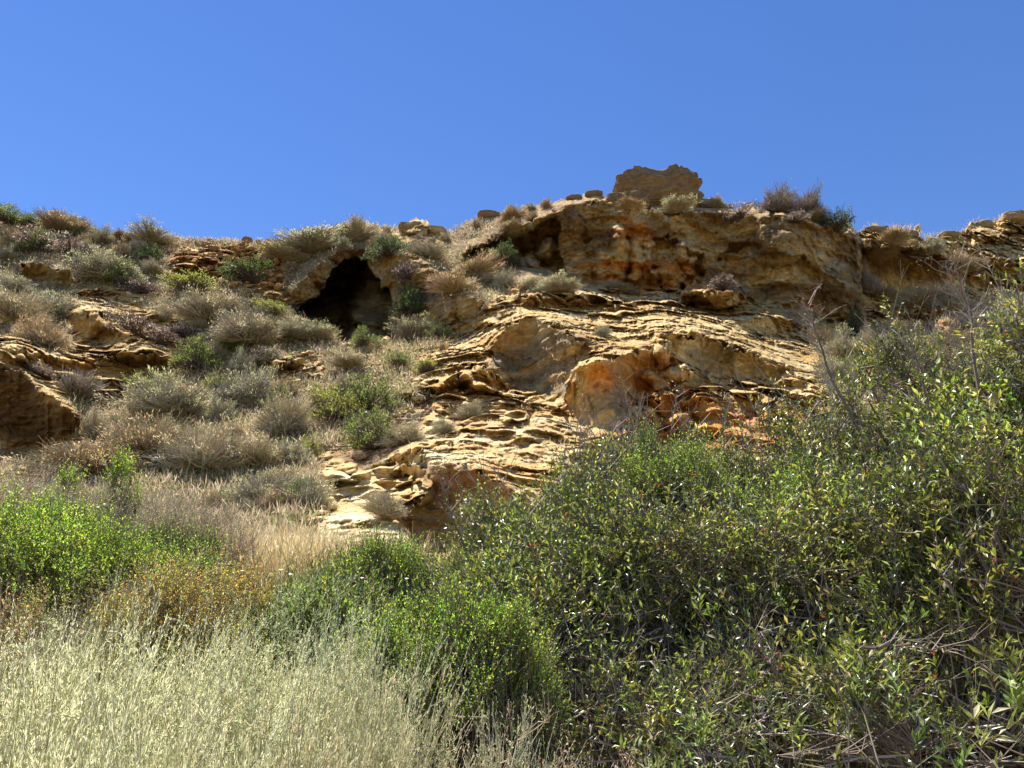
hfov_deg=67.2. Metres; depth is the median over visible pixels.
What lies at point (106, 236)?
shrub
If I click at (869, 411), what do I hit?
shrub
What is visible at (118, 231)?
shrub
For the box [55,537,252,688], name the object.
dry shrub
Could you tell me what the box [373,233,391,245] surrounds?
shrub
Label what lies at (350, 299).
cave
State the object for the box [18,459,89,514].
green shrub
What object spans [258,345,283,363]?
shrub
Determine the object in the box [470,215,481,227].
shrub
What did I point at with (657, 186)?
summit boulder
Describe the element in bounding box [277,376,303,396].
shrub
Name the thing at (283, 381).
shrub
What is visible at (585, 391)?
ledge litter
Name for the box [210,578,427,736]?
sagebrush
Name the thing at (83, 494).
shrub
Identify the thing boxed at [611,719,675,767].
dry shrub
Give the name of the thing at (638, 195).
rock
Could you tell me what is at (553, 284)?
shrub
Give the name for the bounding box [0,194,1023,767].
hillside
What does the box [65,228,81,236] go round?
shrub
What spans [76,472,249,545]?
dry shrub
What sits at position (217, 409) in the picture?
shrub
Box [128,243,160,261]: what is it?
shrub
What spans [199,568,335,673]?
flowering herb
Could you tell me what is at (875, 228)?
rock
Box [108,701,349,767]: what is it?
sagebrush
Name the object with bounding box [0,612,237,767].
grass clump
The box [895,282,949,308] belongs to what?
shrub
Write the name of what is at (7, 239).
shrub
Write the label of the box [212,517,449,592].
straw grass
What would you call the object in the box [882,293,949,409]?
bare branch
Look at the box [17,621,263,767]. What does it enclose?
grass clump
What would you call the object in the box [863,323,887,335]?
shrub
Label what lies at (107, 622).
flowering herb
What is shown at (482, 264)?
shrub
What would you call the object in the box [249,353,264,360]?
shrub
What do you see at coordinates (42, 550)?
green shrub
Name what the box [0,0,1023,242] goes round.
sky
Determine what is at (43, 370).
succulent mat
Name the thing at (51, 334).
shrub
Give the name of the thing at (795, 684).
willow shrub
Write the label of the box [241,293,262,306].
shrub
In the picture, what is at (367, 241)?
shrub
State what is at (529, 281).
shrub
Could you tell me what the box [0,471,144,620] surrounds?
green shrub
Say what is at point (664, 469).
green shrub
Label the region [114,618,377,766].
clump
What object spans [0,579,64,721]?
flowering herb
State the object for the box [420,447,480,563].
bare branch
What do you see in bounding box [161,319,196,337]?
succulent mat
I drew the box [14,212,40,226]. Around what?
shrub
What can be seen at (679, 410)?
bare branch
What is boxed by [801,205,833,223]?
shrub
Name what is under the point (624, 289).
shrub
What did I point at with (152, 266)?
shrub
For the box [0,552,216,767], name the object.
sagebrush
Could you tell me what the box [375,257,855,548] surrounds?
terraced outcrop
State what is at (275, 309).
shrub
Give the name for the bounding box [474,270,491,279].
shrub
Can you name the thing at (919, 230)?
rubble
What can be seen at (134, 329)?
succulent mat
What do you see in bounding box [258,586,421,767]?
grass clump
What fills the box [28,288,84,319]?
shrub
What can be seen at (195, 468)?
shrub
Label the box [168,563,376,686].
sagebrush
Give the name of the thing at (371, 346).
rubble
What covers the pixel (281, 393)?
shrub
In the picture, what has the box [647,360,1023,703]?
willow shrub
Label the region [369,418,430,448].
shrub
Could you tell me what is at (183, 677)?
clump
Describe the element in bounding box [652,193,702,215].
shrub
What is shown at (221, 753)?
sagebrush
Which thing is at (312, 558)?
straw grass
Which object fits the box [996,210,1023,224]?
rock
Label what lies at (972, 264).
shrub
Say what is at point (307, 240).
shrub
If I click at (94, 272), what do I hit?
shrub
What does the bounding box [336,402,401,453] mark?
shrub
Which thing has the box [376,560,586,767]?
green shrub
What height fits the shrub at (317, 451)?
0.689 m
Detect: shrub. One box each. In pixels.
[0,202,27,225]
[0,221,27,249]
[0,242,20,258]
[0,273,42,293]
[0,281,59,328]
[0,305,81,350]
[0,435,158,481]
[0,440,102,521]
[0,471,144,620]
[0,493,184,630]
[0,576,150,697]
[2,456,179,534]
[10,223,64,248]
[10,459,40,477]
[12,239,35,253]
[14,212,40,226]
[17,226,55,251]
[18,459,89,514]
[18,486,71,521]
[22,510,230,618]
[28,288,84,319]
[31,204,91,232]
[38,227,105,255]
[48,210,90,225]
[51,364,113,402]
[53,242,140,281]
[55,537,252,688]
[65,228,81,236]
[65,429,84,440]
[67,486,93,502]
[68,215,94,234]
[71,238,101,252]
[72,407,206,461]
[73,232,102,245]
[73,406,114,440]
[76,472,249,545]
[82,463,113,476]
[88,224,115,243]
[89,443,152,538]
[94,365,222,414]
[104,258,156,285]
[109,240,133,257]
[110,226,125,238]
[110,261,143,285]
[113,368,181,390]
[120,509,243,589]
[121,215,179,245]
[121,230,139,241]
[122,418,139,428]
[122,468,280,579]
[125,236,146,252]
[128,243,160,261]
[138,243,167,256]
[138,257,163,274]
[141,408,266,472]
[142,412,182,439]
[149,303,174,321]
[154,267,223,293]
[158,283,252,323]
[162,332,225,370]
[171,401,203,419]
[187,315,212,328]
[187,462,213,475]
[196,392,243,421]
[197,487,230,511]
[198,371,233,390]
[203,489,230,502]
[204,301,287,344]
[204,341,234,356]
[205,504,239,526]
[207,332,247,351]
[208,378,244,407]
[209,429,297,468]
[210,362,282,402]
[214,297,250,321]
[215,254,281,283]
[216,292,251,308]
[219,423,248,437]
[220,462,314,504]
[222,547,394,685]
[224,343,259,374]
[234,386,269,408]
[235,496,262,513]
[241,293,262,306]
[245,305,268,317]
[248,296,294,316]
[248,384,316,437]
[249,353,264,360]
[249,481,296,508]
[250,237,307,263]
[254,245,287,256]
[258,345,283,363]
[258,380,294,407]
[258,463,308,482]
[259,221,360,253]
[259,310,272,319]
[268,315,281,325]
[269,437,322,465]
[270,374,305,391]
[270,553,419,691]
[272,313,314,340]
[275,474,324,506]
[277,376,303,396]
[277,467,340,509]
[282,335,297,343]
[284,261,298,267]
[287,317,342,340]
[292,318,316,339]
[300,435,325,455]
[306,380,367,421]
[310,392,328,407]
[319,523,449,619]
[322,348,371,370]
[326,577,493,767]
[328,369,358,393]
[330,369,410,411]
[331,211,382,241]
[332,234,351,248]
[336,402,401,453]
[348,324,388,346]
[352,487,412,521]
[359,234,411,261]
[364,237,376,247]
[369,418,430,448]
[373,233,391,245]
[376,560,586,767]
[379,351,415,366]
[382,226,392,233]
[384,310,439,339]
[386,280,429,317]
[405,237,452,259]
[408,491,751,684]
[410,353,445,372]
[412,234,427,241]
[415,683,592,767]
[418,268,483,295]
[423,416,459,433]
[424,315,452,337]
[425,236,436,242]
[429,418,616,615]
[436,341,448,348]
[437,232,451,240]
[449,247,506,277]
[449,399,485,419]
[455,598,831,767]
[462,269,479,279]
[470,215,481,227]
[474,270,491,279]
[482,273,494,282]
[486,237,524,267]
[488,423,906,668]
[491,267,517,288]
[495,203,528,220]
[496,215,529,238]
[513,408,676,560]
[515,273,543,290]
[523,203,535,210]
[524,211,537,221]
[530,269,587,293]
[539,198,552,208]
[567,391,771,517]
[572,407,692,573]
[591,322,612,336]
[596,576,809,767]
[600,277,642,294]
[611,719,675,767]
[612,193,646,211]
[617,556,1023,767]
[623,420,774,575]
[639,695,754,767]
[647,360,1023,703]
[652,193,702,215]
[657,358,877,539]
[700,192,726,207]
[708,343,921,584]
[731,597,803,692]
[742,586,1023,767]
[744,630,938,767]
[747,179,803,213]
[751,441,856,623]
[756,261,1022,491]
[757,382,1023,752]
[789,178,824,214]
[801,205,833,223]
[804,353,864,381]
[806,324,846,346]
[808,321,865,360]
[815,201,856,232]
[826,221,836,228]
[826,349,901,379]
[843,303,863,338]
[856,404,890,423]
[857,289,1023,491]
[858,324,886,351]
[860,257,881,294]
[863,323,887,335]
[867,327,965,369]
[868,223,915,265]
[870,282,901,302]
[876,313,927,340]
[881,392,904,409]
[884,243,1023,519]
[891,751,941,767]
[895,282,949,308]
[896,706,1002,767]
[904,366,942,391]
[914,234,949,256]
[925,277,967,310]
[928,322,985,349]
[934,248,991,278]
[941,356,978,375]
[943,332,975,366]
[943,631,1023,767]
[976,280,1023,325]
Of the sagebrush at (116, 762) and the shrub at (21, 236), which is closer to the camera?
the sagebrush at (116, 762)
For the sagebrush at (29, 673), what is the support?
on the hillside
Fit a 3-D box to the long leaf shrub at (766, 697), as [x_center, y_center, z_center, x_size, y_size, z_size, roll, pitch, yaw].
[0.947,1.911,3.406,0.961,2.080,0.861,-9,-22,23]
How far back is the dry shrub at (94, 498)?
9.82 m
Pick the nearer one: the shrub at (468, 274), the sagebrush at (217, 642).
the sagebrush at (217, 642)
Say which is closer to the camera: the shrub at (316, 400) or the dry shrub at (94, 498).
the dry shrub at (94, 498)
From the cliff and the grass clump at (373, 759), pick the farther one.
the cliff
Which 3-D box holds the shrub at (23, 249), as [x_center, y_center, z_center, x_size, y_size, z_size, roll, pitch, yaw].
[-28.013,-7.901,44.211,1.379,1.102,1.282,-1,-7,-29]
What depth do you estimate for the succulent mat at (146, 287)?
40.34 m
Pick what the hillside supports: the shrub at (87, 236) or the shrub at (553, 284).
the shrub at (87, 236)
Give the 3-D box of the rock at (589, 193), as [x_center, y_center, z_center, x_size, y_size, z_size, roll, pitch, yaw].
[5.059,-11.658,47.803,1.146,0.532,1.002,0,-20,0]
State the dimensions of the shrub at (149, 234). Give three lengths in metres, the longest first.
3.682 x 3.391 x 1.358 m
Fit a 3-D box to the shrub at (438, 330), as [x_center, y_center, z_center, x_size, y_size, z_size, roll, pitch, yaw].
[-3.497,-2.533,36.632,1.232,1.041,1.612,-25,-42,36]
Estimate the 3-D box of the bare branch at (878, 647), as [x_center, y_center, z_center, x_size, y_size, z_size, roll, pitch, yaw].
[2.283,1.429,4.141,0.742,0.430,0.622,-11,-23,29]
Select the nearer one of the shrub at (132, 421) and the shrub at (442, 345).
the shrub at (132, 421)
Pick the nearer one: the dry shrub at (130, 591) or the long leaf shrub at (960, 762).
the long leaf shrub at (960, 762)
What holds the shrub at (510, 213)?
on the hillside
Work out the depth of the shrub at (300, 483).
16.47 m
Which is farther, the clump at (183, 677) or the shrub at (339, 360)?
the shrub at (339, 360)
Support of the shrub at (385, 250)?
on the hillside
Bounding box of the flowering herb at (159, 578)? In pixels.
[117,556,240,636]
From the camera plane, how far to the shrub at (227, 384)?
28.05 m
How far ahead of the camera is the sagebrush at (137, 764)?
2.20 m
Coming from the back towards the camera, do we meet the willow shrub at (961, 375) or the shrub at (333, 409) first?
the shrub at (333, 409)
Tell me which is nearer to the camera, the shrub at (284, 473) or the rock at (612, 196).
the shrub at (284, 473)
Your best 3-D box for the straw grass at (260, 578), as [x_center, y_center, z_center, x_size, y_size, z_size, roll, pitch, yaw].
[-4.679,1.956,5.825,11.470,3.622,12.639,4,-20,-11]
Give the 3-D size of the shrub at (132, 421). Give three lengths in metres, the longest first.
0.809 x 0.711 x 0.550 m
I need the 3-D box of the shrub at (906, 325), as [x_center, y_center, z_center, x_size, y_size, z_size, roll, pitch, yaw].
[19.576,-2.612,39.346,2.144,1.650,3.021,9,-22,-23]
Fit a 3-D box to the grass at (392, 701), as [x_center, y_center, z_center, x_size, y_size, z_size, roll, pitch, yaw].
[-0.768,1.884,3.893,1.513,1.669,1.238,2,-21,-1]
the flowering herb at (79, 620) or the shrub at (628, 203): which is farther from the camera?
the shrub at (628, 203)
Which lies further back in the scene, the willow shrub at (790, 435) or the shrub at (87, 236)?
the shrub at (87, 236)
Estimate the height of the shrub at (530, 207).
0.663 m
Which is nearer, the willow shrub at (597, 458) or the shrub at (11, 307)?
the willow shrub at (597, 458)
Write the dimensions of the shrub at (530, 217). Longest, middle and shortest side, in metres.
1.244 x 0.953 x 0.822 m
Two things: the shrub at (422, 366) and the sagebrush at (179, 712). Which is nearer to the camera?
the sagebrush at (179, 712)
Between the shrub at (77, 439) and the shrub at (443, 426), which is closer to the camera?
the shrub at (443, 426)
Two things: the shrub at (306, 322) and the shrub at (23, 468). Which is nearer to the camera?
the shrub at (23, 468)
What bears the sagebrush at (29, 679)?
on the hillside
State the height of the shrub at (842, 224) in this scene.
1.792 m
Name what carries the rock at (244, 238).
on the hillside
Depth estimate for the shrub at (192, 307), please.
37.56 m
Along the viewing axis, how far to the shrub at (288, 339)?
35.85 m
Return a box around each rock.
[241,236,252,244]
[398,221,421,232]
[426,225,446,232]
[477,210,499,217]
[566,194,581,199]
[585,190,602,196]
[606,192,622,202]
[622,190,650,210]
[667,164,691,176]
[863,225,888,233]
[904,230,918,236]
[936,231,960,237]
[974,219,993,228]
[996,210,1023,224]
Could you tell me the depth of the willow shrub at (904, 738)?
4.59 m
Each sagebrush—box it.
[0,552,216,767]
[0,585,159,766]
[0,590,322,767]
[0,603,175,727]
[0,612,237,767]
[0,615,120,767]
[0,667,215,767]
[1,558,226,767]
[1,627,195,767]
[10,596,191,711]
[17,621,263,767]
[17,688,143,767]
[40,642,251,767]
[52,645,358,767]
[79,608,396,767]
[102,706,283,767]
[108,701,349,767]
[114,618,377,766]
[115,659,354,767]
[131,573,301,763]
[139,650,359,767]
[141,689,292,767]
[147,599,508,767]
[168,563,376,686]
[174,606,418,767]
[209,628,402,755]
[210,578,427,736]
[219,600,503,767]
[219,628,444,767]
[252,694,445,767]
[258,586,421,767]
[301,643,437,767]
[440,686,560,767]
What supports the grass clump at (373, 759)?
on the hillside
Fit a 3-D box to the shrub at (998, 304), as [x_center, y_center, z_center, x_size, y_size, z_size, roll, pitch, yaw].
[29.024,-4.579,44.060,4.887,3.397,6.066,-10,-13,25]
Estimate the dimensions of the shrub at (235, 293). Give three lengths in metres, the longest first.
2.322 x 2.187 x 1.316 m
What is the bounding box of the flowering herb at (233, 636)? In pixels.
[148,610,310,736]
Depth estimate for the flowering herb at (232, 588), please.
5.88 m
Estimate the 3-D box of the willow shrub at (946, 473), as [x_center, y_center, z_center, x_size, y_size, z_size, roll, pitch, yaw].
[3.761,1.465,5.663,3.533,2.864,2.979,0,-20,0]
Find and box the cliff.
[460,197,864,338]
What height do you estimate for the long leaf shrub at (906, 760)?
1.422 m
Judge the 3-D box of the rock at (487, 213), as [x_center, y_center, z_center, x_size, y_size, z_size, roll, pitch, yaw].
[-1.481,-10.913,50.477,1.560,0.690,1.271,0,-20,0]
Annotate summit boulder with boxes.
[611,165,703,207]
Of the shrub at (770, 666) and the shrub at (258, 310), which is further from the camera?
the shrub at (258, 310)
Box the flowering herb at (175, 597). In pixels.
[68,542,240,725]
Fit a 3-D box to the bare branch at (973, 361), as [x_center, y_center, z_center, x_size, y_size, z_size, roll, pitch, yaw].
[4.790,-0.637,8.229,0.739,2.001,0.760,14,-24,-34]
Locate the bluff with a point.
(35, 409)
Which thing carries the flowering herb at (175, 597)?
on the hillside
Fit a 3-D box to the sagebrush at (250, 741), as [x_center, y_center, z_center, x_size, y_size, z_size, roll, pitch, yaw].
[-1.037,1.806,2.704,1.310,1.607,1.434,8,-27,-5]
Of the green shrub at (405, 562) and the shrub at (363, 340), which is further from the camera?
the shrub at (363, 340)
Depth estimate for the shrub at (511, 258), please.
43.47 m
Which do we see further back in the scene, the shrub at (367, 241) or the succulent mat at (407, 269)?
the shrub at (367, 241)
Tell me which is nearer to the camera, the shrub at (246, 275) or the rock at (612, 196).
the shrub at (246, 275)
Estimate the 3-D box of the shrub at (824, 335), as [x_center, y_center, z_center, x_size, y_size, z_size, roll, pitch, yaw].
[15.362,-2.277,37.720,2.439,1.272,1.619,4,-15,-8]
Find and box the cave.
[292,256,400,342]
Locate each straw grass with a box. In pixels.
[0,547,720,766]
[1,559,1023,767]
[174,516,307,569]
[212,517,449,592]
[213,532,651,626]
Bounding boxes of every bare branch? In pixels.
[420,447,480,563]
[594,344,657,455]
[664,373,697,449]
[786,270,866,438]
[854,614,1019,684]
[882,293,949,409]
[911,235,1003,409]
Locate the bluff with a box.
[0,281,177,456]
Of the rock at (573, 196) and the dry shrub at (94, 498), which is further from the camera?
the rock at (573, 196)
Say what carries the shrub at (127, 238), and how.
on the hillside
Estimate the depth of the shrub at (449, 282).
37.78 m
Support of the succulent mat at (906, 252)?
on the hillside
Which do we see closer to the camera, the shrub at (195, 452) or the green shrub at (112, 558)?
the green shrub at (112, 558)
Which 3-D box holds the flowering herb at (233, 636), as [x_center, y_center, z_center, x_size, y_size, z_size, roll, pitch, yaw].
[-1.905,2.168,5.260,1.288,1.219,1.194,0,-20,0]
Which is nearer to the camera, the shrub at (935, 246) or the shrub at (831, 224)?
the shrub at (831, 224)
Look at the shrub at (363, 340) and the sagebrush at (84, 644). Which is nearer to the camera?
the sagebrush at (84, 644)
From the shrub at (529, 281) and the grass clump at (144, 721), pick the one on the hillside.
the grass clump at (144, 721)
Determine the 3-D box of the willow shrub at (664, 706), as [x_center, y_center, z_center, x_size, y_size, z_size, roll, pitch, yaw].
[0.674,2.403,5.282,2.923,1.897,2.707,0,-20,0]
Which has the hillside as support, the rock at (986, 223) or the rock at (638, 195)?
the rock at (986, 223)
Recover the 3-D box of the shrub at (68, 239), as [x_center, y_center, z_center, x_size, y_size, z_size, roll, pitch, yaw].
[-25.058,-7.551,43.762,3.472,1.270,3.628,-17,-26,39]
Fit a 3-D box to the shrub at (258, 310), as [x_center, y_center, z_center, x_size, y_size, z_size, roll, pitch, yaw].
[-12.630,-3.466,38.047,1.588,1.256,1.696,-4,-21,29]
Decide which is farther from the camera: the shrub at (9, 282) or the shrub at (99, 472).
the shrub at (9, 282)
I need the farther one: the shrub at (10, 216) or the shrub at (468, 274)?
the shrub at (10, 216)
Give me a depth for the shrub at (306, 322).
36.62 m
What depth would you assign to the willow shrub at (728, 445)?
9.45 m
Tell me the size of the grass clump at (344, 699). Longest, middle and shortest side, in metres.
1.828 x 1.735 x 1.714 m
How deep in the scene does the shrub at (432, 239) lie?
45.44 m
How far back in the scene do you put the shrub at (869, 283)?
47.92 m
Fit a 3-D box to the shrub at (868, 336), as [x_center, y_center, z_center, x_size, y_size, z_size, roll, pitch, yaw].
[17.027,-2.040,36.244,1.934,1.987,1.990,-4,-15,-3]
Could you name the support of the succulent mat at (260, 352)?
on the hillside
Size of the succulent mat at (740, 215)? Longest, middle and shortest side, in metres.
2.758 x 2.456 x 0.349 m
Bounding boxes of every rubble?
[2,222,510,533]
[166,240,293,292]
[280,278,537,450]
[807,224,1023,450]
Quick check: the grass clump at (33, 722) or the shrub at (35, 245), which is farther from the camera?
the shrub at (35, 245)
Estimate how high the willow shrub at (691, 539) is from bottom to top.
2.280 m
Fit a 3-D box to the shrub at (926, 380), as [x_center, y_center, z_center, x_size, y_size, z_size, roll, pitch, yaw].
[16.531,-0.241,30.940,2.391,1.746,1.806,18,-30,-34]
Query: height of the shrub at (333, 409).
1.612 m
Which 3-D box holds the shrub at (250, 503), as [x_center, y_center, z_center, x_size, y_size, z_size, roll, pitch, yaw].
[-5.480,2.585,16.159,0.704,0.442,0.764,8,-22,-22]
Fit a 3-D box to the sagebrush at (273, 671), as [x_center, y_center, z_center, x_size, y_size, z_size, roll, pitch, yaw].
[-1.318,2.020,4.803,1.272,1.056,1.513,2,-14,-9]
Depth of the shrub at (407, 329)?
37.63 m
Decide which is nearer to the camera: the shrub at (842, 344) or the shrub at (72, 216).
the shrub at (842, 344)
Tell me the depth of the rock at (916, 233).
50.99 m
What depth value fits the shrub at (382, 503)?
15.11 m
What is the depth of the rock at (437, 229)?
47.89 m
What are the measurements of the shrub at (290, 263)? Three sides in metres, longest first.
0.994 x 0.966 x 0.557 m
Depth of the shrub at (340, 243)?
43.98 m
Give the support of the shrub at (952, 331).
on the hillside
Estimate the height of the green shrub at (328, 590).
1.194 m
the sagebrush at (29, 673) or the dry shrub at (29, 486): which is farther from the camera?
the dry shrub at (29, 486)
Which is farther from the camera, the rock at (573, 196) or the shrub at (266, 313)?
the rock at (573, 196)
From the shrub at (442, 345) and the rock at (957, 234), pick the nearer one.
the shrub at (442, 345)
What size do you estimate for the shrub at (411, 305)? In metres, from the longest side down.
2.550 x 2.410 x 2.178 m
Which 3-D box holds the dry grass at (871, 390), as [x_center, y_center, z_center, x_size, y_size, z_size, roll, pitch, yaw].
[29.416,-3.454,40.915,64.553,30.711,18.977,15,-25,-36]
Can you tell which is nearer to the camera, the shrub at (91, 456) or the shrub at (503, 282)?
the shrub at (91, 456)
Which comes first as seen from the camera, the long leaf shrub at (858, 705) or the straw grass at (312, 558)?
the long leaf shrub at (858, 705)
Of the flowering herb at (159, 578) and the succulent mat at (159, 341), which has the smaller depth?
the flowering herb at (159, 578)
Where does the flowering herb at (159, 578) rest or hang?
on the hillside
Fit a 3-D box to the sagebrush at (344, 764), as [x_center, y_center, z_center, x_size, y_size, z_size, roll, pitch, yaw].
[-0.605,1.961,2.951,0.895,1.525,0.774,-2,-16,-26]
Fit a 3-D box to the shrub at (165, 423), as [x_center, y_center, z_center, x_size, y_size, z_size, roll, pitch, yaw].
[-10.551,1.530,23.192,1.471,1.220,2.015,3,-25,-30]
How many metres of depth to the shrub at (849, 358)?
30.34 m
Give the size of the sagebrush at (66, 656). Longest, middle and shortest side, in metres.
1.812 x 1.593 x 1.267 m
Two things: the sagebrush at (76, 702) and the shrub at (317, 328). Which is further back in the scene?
the shrub at (317, 328)
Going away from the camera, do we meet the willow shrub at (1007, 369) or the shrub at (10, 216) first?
the willow shrub at (1007, 369)
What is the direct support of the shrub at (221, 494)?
on the hillside
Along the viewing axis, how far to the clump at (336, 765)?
2.64 m
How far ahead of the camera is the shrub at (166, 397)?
26.29 m
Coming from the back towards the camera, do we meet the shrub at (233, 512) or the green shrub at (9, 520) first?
the shrub at (233, 512)
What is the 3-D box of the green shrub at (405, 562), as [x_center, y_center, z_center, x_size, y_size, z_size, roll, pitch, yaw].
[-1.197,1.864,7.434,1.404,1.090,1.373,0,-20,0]
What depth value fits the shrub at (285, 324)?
35.68 m
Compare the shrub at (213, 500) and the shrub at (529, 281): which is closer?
the shrub at (213, 500)
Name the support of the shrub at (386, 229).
on the hillside
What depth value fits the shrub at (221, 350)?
34.06 m
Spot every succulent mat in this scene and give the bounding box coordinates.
[24,360,55,380]
[71,257,141,277]
[99,304,170,340]
[117,276,168,295]
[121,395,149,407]
[142,329,182,347]
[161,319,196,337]
[249,346,283,358]
[392,258,420,282]
[702,272,740,290]
[723,199,766,226]
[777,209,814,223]
[898,237,923,256]
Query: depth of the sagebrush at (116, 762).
2.75 m
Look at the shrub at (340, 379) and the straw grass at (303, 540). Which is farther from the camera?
the shrub at (340, 379)
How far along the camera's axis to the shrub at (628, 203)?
44.07 m
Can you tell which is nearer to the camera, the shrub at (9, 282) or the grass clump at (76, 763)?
the grass clump at (76, 763)
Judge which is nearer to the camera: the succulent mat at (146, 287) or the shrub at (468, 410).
the shrub at (468, 410)
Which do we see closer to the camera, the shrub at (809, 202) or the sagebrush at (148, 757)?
the sagebrush at (148, 757)
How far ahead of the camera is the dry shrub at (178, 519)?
9.15 m
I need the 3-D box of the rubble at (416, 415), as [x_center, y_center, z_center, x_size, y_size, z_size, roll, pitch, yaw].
[-4.245,-1.037,33.094,11.341,13.148,19.168,0,-20,0]
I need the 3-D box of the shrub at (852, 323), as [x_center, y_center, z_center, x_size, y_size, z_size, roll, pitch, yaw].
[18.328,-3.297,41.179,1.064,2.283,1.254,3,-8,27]
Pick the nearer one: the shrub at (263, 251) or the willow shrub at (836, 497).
the willow shrub at (836, 497)
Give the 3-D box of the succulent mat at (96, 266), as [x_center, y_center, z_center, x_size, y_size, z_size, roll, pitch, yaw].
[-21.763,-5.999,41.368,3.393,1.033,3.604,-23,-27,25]
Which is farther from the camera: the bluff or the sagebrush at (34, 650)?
the bluff
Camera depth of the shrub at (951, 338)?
35.81 m
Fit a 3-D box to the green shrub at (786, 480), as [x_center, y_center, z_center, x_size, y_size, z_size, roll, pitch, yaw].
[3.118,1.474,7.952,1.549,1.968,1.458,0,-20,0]
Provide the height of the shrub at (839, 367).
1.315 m
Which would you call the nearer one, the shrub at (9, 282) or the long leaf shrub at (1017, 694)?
the long leaf shrub at (1017, 694)
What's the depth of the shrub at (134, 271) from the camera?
40.91 m
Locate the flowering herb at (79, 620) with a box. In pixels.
[3,547,164,661]
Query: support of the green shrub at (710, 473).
on the hillside
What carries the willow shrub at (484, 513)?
on the hillside
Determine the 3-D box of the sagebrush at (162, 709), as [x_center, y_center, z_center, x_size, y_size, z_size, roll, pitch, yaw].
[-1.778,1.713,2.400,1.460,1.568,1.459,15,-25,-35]
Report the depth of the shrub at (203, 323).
37.65 m
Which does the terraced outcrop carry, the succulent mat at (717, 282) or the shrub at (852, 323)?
the succulent mat at (717, 282)
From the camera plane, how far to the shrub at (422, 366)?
30.19 m
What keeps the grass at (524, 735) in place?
on the hillside
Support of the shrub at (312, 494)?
on the hillside
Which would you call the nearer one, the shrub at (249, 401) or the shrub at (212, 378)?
the shrub at (249, 401)
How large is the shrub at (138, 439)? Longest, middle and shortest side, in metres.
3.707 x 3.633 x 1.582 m
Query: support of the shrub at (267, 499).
on the hillside
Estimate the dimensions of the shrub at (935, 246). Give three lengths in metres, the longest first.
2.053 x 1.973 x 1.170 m
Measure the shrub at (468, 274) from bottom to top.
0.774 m
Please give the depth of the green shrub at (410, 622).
5.04 m
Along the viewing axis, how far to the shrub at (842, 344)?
33.82 m
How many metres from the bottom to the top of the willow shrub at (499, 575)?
2.308 m
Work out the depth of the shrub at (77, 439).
23.40 m
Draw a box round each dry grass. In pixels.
[0,216,518,549]
[806,213,1021,463]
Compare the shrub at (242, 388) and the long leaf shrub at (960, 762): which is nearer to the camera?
the long leaf shrub at (960, 762)
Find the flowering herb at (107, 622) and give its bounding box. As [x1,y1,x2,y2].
[56,581,154,746]
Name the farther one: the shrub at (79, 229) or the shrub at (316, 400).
the shrub at (79, 229)
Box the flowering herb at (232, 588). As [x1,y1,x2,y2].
[114,541,287,679]
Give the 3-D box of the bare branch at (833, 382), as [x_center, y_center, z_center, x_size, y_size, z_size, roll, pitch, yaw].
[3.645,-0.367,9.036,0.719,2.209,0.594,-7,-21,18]
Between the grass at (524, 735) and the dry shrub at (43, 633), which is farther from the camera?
the dry shrub at (43, 633)
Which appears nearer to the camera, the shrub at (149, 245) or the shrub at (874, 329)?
the shrub at (874, 329)
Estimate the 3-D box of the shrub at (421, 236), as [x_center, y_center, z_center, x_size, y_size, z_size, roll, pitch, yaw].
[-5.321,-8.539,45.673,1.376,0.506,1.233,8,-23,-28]
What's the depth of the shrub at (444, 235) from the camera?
46.93 m
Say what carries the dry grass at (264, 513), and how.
on the hillside
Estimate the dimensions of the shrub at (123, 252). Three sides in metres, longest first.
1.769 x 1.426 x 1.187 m
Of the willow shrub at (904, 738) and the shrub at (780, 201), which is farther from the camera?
the shrub at (780, 201)
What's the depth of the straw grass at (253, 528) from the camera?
11.17 m
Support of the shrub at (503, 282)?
on the hillside
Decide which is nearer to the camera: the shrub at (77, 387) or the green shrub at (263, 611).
the green shrub at (263, 611)
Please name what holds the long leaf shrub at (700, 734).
on the hillside
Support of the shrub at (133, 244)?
on the hillside
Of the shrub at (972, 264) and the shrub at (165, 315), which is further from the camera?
the shrub at (972, 264)
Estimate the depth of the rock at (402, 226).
47.88 m
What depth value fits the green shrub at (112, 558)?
7.15 m
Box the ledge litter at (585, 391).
[358,290,839,467]
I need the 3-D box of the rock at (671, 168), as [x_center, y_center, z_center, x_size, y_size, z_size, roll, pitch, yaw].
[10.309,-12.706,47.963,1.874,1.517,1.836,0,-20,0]
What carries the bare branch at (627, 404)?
attached to the willow shrub at (632, 438)
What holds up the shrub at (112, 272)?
on the hillside
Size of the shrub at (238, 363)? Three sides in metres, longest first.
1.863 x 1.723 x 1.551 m
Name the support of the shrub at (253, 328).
on the hillside

